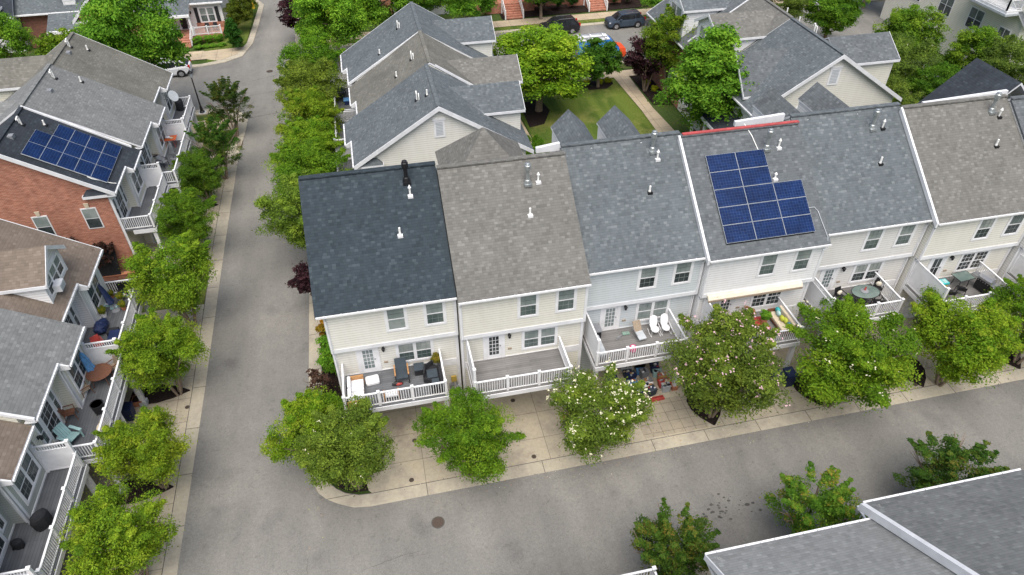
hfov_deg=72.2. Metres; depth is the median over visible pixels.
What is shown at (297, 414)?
crape myrtle
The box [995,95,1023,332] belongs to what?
townhouse
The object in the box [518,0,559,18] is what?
leafy tree
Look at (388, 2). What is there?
house
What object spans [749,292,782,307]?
window
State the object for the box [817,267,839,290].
door
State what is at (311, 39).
street tree
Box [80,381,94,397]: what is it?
patio chair
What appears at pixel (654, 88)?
golden perennial
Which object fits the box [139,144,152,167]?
patio door
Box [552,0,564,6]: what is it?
shrub
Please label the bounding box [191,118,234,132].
sidewalk
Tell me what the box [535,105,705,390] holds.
townhouse
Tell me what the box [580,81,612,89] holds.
mulch bed
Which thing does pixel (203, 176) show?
street tree
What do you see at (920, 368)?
mulch bed
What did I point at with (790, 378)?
wheelie bin
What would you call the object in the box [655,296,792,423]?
crape myrtle
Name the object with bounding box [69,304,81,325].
window
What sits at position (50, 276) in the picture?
townhouse
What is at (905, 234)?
window
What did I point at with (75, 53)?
townhouse
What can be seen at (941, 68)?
leafy tree
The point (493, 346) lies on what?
door
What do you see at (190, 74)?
street lamp
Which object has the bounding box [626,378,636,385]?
storage bin
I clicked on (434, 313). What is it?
window
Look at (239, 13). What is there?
flowering shrub
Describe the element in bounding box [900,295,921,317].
garage door
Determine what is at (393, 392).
footstool
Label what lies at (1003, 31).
window
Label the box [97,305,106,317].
potted plant
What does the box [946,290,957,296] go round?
folding chair
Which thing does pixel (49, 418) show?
patio door
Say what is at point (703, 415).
mulch bed
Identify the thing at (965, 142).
townhouse
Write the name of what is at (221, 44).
hedge shrub
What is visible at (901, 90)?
leafy tree
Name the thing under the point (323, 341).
shrub
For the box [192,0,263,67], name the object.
kerb
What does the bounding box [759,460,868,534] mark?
crape myrtle
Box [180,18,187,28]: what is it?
door panel
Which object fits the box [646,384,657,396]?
storage bin
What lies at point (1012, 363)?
mulch bed
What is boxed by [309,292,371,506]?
kerb
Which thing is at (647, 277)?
window
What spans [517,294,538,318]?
window
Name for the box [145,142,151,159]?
window
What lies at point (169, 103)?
window
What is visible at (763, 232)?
townhouse
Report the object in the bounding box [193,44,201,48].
hedge shrub
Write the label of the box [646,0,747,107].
townhouse
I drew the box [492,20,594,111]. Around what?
leafy tree
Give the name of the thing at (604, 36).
van
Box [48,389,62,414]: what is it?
window
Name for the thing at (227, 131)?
lawn
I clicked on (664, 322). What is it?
rocking chair
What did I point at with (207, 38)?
hedge shrub
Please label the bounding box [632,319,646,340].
lounge chair
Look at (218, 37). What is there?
hedge shrub
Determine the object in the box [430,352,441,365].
potted plant
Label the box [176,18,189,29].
door
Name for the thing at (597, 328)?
deck box
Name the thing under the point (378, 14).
leafy tree
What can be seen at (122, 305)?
potted plant
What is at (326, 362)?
shrub
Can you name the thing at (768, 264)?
window
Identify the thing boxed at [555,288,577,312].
window
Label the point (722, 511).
leaf litter
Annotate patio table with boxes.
[85,363,111,387]
[164,135,176,146]
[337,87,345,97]
[851,284,879,302]
[950,270,975,286]
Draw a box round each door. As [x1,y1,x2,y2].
[0,532,7,561]
[39,397,63,442]
[65,312,82,340]
[114,188,128,221]
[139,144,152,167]
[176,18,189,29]
[355,347,381,373]
[483,334,504,359]
[599,306,620,330]
[716,299,735,313]
[797,314,818,328]
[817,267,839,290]
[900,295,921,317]
[927,256,948,277]
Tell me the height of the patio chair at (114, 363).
0.953 m
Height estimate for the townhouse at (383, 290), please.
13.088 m
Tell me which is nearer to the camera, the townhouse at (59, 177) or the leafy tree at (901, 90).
the townhouse at (59, 177)
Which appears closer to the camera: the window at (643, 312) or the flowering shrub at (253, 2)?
the window at (643, 312)
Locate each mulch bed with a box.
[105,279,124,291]
[110,479,173,504]
[129,384,189,403]
[323,371,368,491]
[499,0,646,18]
[523,100,549,126]
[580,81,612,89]
[630,75,673,104]
[686,393,720,424]
[793,373,822,404]
[902,355,925,386]
[1001,344,1020,368]
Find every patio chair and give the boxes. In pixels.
[57,404,78,422]
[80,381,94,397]
[89,334,104,346]
[107,354,118,375]
[155,154,169,168]
[831,286,847,299]
[870,296,886,309]
[873,277,884,295]
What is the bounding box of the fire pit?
[89,399,104,415]
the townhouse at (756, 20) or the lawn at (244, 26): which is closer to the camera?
the townhouse at (756, 20)
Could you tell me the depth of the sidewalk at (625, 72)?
73.41 m
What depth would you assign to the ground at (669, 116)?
72.97 m
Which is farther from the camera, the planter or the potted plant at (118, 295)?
the potted plant at (118, 295)
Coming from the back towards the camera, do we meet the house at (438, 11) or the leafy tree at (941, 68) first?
the house at (438, 11)
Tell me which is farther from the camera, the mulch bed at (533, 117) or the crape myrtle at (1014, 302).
the mulch bed at (533, 117)
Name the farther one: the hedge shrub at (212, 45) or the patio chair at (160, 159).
the hedge shrub at (212, 45)
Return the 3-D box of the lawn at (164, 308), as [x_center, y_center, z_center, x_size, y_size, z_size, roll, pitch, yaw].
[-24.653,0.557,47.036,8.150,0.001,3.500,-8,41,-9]
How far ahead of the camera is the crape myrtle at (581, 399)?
34.16 m
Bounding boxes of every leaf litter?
[155,127,1016,574]
[699,493,761,519]
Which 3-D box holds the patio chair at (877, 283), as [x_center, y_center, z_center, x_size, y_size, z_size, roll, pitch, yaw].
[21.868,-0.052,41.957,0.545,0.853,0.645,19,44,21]
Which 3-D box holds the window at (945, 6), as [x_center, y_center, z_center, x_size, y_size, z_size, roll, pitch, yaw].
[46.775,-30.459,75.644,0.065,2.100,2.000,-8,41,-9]
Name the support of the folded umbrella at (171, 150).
on the townhouse at (133, 121)
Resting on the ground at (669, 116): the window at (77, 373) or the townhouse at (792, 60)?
the townhouse at (792, 60)
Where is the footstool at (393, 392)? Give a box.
[383,388,399,401]
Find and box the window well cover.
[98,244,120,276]
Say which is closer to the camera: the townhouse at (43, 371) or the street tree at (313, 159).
the townhouse at (43, 371)
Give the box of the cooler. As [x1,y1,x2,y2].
[343,97,349,104]
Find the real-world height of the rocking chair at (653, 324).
0.943 m
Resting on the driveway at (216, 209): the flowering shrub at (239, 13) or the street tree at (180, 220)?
the street tree at (180, 220)
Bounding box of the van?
[573,32,626,62]
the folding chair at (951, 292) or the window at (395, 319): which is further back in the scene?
the folding chair at (951, 292)
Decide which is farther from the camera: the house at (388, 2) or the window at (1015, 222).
the house at (388, 2)
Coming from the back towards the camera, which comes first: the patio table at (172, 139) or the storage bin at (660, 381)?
the patio table at (172, 139)
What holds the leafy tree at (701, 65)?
on the ground at (669, 116)
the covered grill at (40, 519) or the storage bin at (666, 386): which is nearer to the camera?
the covered grill at (40, 519)
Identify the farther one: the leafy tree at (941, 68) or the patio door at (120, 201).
the leafy tree at (941, 68)
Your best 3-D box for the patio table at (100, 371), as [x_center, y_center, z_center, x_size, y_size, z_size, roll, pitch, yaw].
[-21.504,4.670,36.768,1.280,0.739,1.280,-8,41,-9]
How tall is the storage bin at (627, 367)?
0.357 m
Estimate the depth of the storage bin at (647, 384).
40.33 m
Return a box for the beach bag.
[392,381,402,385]
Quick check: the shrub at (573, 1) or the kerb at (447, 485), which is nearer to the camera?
the kerb at (447, 485)
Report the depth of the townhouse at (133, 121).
50.60 m
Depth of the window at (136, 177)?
49.53 m
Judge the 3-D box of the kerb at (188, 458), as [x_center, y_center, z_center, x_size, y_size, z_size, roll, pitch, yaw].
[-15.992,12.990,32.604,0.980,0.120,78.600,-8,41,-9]
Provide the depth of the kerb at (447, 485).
37.96 m
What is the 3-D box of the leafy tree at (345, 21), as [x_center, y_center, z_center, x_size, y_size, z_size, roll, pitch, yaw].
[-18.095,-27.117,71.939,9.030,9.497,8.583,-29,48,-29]
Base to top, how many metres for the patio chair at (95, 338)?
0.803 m
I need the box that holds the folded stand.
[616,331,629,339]
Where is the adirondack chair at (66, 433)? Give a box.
[52,422,84,444]
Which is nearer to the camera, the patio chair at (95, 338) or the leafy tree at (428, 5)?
the patio chair at (95, 338)
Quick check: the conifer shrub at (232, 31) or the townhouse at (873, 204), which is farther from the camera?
the conifer shrub at (232, 31)
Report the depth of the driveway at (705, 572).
32.27 m
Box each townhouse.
[0,32,198,171]
[0,63,193,211]
[0,105,175,271]
[0,219,149,395]
[0,308,148,492]
[0,420,103,574]
[0,565,36,574]
[298,160,461,426]
[333,63,533,171]
[334,1,495,120]
[334,30,522,140]
[435,127,591,418]
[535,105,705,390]
[622,565,656,574]
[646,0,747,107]
[677,0,792,130]
[677,120,831,371]
[690,17,901,131]
[704,518,956,574]
[733,82,932,358]
[847,468,1023,574]
[889,58,1023,349]
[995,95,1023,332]
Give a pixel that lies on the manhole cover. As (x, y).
(437, 522)
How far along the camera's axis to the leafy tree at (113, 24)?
59.53 m
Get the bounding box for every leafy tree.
[0,10,39,58]
[31,26,82,55]
[64,0,197,69]
[288,0,374,65]
[357,0,425,24]
[413,0,443,10]
[437,0,497,17]
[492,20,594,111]
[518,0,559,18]
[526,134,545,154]
[580,37,624,86]
[635,3,696,92]
[640,0,662,8]
[647,22,759,130]
[770,0,809,19]
[798,0,869,38]
[871,2,953,60]
[886,70,925,106]
[887,29,944,95]
[903,61,963,100]
[939,22,1006,71]
[979,34,1023,85]
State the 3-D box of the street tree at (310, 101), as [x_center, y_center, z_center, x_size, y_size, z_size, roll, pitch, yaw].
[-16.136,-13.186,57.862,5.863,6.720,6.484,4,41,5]
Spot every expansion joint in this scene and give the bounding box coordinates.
[161,151,229,574]
[321,353,371,494]
[374,367,1023,492]
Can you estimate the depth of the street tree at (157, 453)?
32.90 m
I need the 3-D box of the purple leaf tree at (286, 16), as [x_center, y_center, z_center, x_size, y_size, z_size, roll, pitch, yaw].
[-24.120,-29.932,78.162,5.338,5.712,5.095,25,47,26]
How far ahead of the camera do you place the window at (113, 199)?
46.65 m
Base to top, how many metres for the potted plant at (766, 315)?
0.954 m
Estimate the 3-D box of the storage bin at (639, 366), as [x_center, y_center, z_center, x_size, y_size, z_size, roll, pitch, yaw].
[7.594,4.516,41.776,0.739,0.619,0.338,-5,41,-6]
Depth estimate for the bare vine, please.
47.05 m
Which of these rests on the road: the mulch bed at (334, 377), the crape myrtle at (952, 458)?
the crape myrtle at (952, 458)
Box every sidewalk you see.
[185,47,242,60]
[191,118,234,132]
[318,0,782,40]
[520,69,634,85]
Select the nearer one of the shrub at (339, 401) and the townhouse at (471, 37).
the shrub at (339, 401)
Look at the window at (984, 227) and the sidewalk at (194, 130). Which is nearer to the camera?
the window at (984, 227)
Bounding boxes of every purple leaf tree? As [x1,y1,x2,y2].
[274,0,306,37]
[285,260,311,295]
[622,35,671,91]
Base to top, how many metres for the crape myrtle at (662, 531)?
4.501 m
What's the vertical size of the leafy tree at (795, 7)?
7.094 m
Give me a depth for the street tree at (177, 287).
41.12 m
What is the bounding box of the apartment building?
[880,0,1023,80]
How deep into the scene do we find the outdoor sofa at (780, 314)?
39.73 m
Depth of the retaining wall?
48.10 m
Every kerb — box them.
[162,150,238,574]
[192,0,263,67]
[195,108,247,143]
[295,0,881,47]
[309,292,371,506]
[370,368,1023,505]
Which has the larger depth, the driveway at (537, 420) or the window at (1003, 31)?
the window at (1003, 31)
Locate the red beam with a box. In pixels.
[650,395,664,401]
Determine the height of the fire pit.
0.625 m
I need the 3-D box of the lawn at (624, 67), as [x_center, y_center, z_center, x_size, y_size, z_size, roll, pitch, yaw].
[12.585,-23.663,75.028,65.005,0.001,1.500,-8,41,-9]
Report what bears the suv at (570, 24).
on the road
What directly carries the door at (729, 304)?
in the townhouse at (763, 232)
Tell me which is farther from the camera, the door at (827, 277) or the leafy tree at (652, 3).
the leafy tree at (652, 3)
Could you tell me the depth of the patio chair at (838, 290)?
41.29 m
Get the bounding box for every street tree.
[51,477,184,574]
[82,404,197,490]
[104,307,215,395]
[116,229,217,327]
[150,185,218,245]
[166,148,228,199]
[184,114,244,179]
[199,76,253,136]
[251,168,325,252]
[261,136,350,205]
[267,115,343,172]
[271,55,347,119]
[273,30,345,83]
[273,85,345,141]
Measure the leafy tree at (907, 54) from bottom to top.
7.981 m
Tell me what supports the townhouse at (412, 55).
on the ground at (669, 116)
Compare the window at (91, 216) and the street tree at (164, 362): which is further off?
the window at (91, 216)
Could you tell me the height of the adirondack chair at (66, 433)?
0.997 m
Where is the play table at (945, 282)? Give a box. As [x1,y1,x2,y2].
[939,279,949,286]
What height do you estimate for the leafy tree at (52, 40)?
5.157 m
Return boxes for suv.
[154,57,191,77]
[539,14,580,33]
[604,8,645,29]
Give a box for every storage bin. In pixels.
[620,366,633,372]
[623,369,631,377]
[625,370,637,379]
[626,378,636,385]
[634,363,645,368]
[639,367,649,378]
[639,376,652,381]
[644,381,652,387]
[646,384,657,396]
[650,363,658,372]
[652,368,661,377]
[657,372,667,378]
[657,378,671,388]
[661,382,671,392]
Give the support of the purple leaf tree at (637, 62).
on the mulch bed at (649, 94)
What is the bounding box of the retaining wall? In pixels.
[103,271,134,280]
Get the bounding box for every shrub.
[191,35,202,43]
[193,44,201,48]
[203,35,213,42]
[209,43,218,47]
[213,33,222,41]
[218,42,226,46]
[222,0,253,25]
[223,17,243,47]
[246,0,258,9]
[302,368,334,392]
[315,319,326,335]
[315,334,332,356]
[315,346,336,375]
[330,391,343,411]
[534,0,547,7]
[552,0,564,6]
[566,0,578,4]
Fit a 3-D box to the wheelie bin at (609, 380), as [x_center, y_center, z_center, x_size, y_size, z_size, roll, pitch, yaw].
[5.695,5.418,40.381,0.640,1.080,0.760,-8,41,-9]
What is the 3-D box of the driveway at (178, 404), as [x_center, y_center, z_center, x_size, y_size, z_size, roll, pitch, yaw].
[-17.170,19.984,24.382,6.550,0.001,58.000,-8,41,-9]
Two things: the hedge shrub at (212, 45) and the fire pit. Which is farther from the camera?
the hedge shrub at (212, 45)
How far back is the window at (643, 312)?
39.52 m
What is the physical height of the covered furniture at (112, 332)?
0.550 m
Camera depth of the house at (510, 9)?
86.33 m
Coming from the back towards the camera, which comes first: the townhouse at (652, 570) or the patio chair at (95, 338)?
the patio chair at (95, 338)
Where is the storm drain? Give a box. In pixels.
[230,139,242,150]
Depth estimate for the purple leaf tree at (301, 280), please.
43.84 m
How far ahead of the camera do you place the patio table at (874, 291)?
41.09 m
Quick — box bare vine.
[92,241,114,268]
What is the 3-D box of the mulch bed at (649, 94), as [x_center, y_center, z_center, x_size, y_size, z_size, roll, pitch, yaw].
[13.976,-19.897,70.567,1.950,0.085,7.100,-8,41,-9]
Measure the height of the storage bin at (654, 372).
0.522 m
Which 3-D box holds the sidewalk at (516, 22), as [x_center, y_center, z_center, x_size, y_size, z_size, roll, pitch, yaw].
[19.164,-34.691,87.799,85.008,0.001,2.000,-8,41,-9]
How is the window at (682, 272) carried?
in the townhouse at (643, 249)
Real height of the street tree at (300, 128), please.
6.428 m
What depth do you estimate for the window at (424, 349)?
37.14 m
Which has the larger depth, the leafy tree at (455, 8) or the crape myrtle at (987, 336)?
the leafy tree at (455, 8)
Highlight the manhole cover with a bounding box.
[431,516,444,528]
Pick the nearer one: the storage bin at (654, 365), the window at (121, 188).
the storage bin at (654, 365)
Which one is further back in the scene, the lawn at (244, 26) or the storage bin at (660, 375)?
the lawn at (244, 26)
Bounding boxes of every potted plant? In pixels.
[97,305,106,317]
[107,289,113,297]
[114,292,123,301]
[116,300,125,310]
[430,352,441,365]
[759,308,772,323]
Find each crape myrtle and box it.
[257,385,349,472]
[287,393,400,496]
[406,385,526,485]
[544,357,660,466]
[629,497,721,574]
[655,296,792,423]
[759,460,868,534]
[778,293,926,416]
[892,431,1009,490]
[904,284,1023,388]
[983,274,1023,364]
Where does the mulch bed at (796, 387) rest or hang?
on the driveway at (537, 420)
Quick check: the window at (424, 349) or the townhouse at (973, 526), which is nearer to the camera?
the townhouse at (973, 526)
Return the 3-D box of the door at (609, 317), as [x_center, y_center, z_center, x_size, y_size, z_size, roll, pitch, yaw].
[5.464,1.697,39.212,1.180,1.880,0.120,-8,41,-9]
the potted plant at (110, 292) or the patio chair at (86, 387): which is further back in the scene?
the potted plant at (110, 292)
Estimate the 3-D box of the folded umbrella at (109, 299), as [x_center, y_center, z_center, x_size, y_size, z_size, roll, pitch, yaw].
[-23.390,0.603,40.770,0.972,1.717,0.479,32,50,32]
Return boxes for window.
[0,514,6,533]
[11,449,41,505]
[31,211,56,234]
[32,420,51,447]
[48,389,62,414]
[65,347,86,393]
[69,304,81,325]
[80,203,104,228]
[85,273,103,312]
[111,197,122,219]
[119,184,127,204]
[130,165,143,196]
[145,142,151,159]
[155,122,165,149]
[163,88,173,113]
[197,6,216,22]
[383,307,408,331]
[395,339,433,361]
[422,302,446,326]
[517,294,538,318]
[521,326,557,349]
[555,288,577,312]
[634,298,670,320]
[636,266,659,290]
[671,261,694,285]
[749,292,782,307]
[755,254,780,277]
[789,248,815,272]
[847,260,885,283]
[860,228,886,251]
[892,224,918,247]
[936,0,955,17]
[953,250,990,272]
[964,5,985,30]
[970,217,998,240]
[998,25,1011,44]
[1000,214,1023,236]
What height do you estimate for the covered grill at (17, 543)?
0.510 m
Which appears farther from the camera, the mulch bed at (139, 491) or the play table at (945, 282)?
the play table at (945, 282)
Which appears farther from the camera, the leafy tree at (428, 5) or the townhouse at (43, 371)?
the leafy tree at (428, 5)
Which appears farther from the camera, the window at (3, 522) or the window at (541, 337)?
the window at (541, 337)
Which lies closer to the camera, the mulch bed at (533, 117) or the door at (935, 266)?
the door at (935, 266)
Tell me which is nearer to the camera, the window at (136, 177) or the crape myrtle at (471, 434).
the crape myrtle at (471, 434)
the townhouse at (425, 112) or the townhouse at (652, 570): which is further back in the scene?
the townhouse at (425, 112)
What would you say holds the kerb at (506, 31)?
on the ground at (669, 116)
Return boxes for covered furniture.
[93,318,108,333]
[106,327,120,344]
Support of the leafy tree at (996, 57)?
on the ground at (669, 116)
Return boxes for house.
[0,0,31,52]
[13,0,137,47]
[145,0,229,47]
[327,0,391,17]
[392,3,462,14]
[476,0,537,19]
[544,0,620,11]
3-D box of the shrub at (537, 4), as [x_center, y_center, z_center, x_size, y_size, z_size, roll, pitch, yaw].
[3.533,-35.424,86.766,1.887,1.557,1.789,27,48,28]
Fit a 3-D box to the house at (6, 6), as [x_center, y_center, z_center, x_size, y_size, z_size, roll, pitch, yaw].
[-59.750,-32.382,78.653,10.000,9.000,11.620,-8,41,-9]
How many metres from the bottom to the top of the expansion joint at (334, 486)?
0.001 m
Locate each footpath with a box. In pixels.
[521,121,531,142]
[613,75,674,131]
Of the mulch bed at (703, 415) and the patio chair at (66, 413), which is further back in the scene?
the mulch bed at (703, 415)
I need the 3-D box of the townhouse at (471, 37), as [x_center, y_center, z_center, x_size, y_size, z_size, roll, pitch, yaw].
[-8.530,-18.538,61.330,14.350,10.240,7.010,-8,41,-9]
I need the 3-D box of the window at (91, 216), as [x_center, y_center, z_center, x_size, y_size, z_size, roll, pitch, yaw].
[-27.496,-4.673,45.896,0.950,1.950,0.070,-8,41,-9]
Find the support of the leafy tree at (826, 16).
on the ground at (669, 116)
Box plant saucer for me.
[110,304,118,309]
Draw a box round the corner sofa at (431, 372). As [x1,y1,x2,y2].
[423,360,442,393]
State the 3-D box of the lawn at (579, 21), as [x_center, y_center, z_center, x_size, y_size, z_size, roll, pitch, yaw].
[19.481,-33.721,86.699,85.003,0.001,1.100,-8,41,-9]
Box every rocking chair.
[647,315,660,336]
[658,313,671,335]
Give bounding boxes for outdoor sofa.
[345,374,364,408]
[767,305,796,335]
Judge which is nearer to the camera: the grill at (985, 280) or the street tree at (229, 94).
the grill at (985, 280)
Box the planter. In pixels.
[132,395,141,406]
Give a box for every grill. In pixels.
[9,538,24,550]
[29,507,52,531]
[175,98,183,110]
[972,271,1001,293]
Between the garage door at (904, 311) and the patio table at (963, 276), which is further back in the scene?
the garage door at (904, 311)
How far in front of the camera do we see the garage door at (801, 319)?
43.90 m
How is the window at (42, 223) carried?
in the townhouse at (59, 177)
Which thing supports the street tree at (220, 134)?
on the kerb at (188, 458)
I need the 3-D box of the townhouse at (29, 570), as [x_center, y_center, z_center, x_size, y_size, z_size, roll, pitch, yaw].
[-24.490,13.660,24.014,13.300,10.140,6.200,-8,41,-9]
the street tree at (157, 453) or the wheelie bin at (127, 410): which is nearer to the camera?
the street tree at (157, 453)
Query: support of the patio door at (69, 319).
in the townhouse at (50, 276)
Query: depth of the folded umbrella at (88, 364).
36.28 m
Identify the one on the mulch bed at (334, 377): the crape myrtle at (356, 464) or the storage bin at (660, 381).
the crape myrtle at (356, 464)
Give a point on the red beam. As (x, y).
(658, 398)
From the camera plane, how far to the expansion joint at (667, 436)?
38.17 m
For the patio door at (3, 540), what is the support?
in the townhouse at (53, 481)
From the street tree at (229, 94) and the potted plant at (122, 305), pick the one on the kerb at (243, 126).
the street tree at (229, 94)
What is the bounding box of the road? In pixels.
[169,0,1023,574]
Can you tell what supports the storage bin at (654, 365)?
on the driveway at (537, 420)
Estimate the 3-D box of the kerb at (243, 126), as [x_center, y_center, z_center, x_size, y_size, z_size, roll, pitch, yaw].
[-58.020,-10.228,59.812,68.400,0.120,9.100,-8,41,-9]
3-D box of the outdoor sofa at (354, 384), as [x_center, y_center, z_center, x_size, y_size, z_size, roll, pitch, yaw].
[-7.992,5.314,35.916,0.900,0.780,1.800,-8,41,-9]
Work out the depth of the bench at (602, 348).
38.06 m
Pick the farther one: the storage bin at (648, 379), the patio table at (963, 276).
the patio table at (963, 276)
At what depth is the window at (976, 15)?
72.26 m
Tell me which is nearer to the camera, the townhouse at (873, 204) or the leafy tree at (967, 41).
the townhouse at (873, 204)
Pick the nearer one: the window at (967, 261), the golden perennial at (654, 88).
the window at (967, 261)
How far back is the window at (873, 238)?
39.97 m
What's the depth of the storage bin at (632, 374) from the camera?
40.87 m
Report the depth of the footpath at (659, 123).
68.14 m
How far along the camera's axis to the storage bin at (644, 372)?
40.96 m
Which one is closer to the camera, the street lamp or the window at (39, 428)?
the window at (39, 428)
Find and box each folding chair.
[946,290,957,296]
[954,285,967,295]
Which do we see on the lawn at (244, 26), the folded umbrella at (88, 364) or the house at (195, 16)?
the house at (195, 16)
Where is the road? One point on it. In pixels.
(251, 510)
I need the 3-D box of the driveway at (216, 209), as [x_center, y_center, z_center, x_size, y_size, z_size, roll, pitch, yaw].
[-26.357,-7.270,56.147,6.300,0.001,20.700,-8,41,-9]
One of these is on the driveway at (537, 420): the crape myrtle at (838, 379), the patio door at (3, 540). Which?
the crape myrtle at (838, 379)
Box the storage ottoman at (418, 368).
[413,362,423,375]
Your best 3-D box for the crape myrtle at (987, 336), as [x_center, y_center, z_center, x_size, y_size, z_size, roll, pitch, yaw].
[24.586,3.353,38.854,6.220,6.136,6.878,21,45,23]
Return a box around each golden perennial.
[604,77,611,82]
[650,85,658,90]
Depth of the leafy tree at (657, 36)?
64.78 m
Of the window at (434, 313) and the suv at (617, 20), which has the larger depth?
the suv at (617, 20)
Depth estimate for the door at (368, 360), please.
36.86 m
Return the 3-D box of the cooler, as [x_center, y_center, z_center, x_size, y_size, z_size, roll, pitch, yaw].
[-14.421,-16.265,61.338,0.540,0.420,0.640,-8,41,-9]
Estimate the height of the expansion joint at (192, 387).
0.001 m
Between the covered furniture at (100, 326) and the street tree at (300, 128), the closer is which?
the covered furniture at (100, 326)
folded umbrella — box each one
[79,352,94,371]
[97,284,120,312]
[169,143,176,159]
[860,286,868,293]
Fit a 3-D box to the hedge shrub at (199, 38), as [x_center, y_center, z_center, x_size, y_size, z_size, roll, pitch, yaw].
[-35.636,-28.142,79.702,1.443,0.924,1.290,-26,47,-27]
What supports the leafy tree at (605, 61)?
on the lawn at (594, 108)
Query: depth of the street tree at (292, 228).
45.45 m
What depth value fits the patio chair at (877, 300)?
40.86 m
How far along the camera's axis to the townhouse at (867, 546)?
25.52 m
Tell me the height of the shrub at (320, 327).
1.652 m
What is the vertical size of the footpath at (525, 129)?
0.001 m
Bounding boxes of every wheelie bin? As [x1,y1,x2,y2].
[121,401,135,421]
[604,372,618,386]
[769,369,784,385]
[782,366,798,386]
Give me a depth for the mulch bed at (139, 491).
35.60 m
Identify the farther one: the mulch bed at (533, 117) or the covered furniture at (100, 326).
the mulch bed at (533, 117)
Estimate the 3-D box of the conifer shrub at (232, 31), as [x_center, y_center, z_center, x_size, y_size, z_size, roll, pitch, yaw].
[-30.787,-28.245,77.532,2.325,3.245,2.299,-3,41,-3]
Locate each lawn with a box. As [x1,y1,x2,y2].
[141,273,208,312]
[202,129,232,152]
[204,5,255,50]
[327,3,783,44]
[521,79,655,152]
[583,64,633,70]
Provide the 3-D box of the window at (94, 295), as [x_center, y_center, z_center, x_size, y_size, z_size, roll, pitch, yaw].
[-23.985,0.154,40.375,0.060,1.800,2.040,-8,41,-9]
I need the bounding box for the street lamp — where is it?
[187,70,205,113]
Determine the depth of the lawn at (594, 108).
67.53 m
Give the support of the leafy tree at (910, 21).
on the ground at (669, 116)
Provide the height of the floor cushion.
0.300 m
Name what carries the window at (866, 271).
in the townhouse at (873, 204)
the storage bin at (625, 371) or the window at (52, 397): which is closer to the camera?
the window at (52, 397)
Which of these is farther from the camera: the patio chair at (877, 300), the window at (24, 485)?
the patio chair at (877, 300)
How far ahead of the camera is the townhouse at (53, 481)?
30.49 m
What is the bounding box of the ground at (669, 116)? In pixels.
[5,0,958,493]
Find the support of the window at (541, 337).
in the townhouse at (522, 280)
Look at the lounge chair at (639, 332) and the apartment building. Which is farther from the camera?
the apartment building
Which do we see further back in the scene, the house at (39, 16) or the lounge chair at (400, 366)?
the house at (39, 16)
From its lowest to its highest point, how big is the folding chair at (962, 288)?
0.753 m
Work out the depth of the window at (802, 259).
38.60 m
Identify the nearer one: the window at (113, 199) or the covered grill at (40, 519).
the covered grill at (40, 519)
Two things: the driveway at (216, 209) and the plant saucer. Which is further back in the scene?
the driveway at (216, 209)
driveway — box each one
[59,304,203,574]
[122,135,228,274]
[367,312,1023,492]
[637,562,710,574]
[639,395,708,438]
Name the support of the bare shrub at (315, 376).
on the mulch bed at (334, 377)
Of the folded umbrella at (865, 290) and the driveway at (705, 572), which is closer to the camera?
the driveway at (705, 572)
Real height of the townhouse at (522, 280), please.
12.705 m
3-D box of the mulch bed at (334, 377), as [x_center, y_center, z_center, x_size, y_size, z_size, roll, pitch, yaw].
[-9.462,7.650,38.625,1.908,0.085,8.947,-11,42,-13]
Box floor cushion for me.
[365,374,379,385]
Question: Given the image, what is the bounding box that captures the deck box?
[593,324,601,338]
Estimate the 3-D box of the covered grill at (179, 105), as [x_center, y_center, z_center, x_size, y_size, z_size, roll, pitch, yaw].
[-28.622,-15.778,60.422,0.689,0.969,0.938,-8,41,-9]
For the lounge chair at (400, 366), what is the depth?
36.93 m
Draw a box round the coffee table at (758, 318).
[754,316,770,329]
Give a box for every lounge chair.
[393,357,409,382]
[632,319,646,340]
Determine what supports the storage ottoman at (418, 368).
on the townhouse at (383, 290)
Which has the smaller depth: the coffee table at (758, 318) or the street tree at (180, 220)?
the coffee table at (758, 318)
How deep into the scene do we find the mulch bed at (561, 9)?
88.23 m
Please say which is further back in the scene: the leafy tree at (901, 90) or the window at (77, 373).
the leafy tree at (901, 90)
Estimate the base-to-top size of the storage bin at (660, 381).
0.535 m
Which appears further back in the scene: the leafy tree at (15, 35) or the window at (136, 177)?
the leafy tree at (15, 35)
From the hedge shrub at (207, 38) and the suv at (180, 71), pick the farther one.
the hedge shrub at (207, 38)

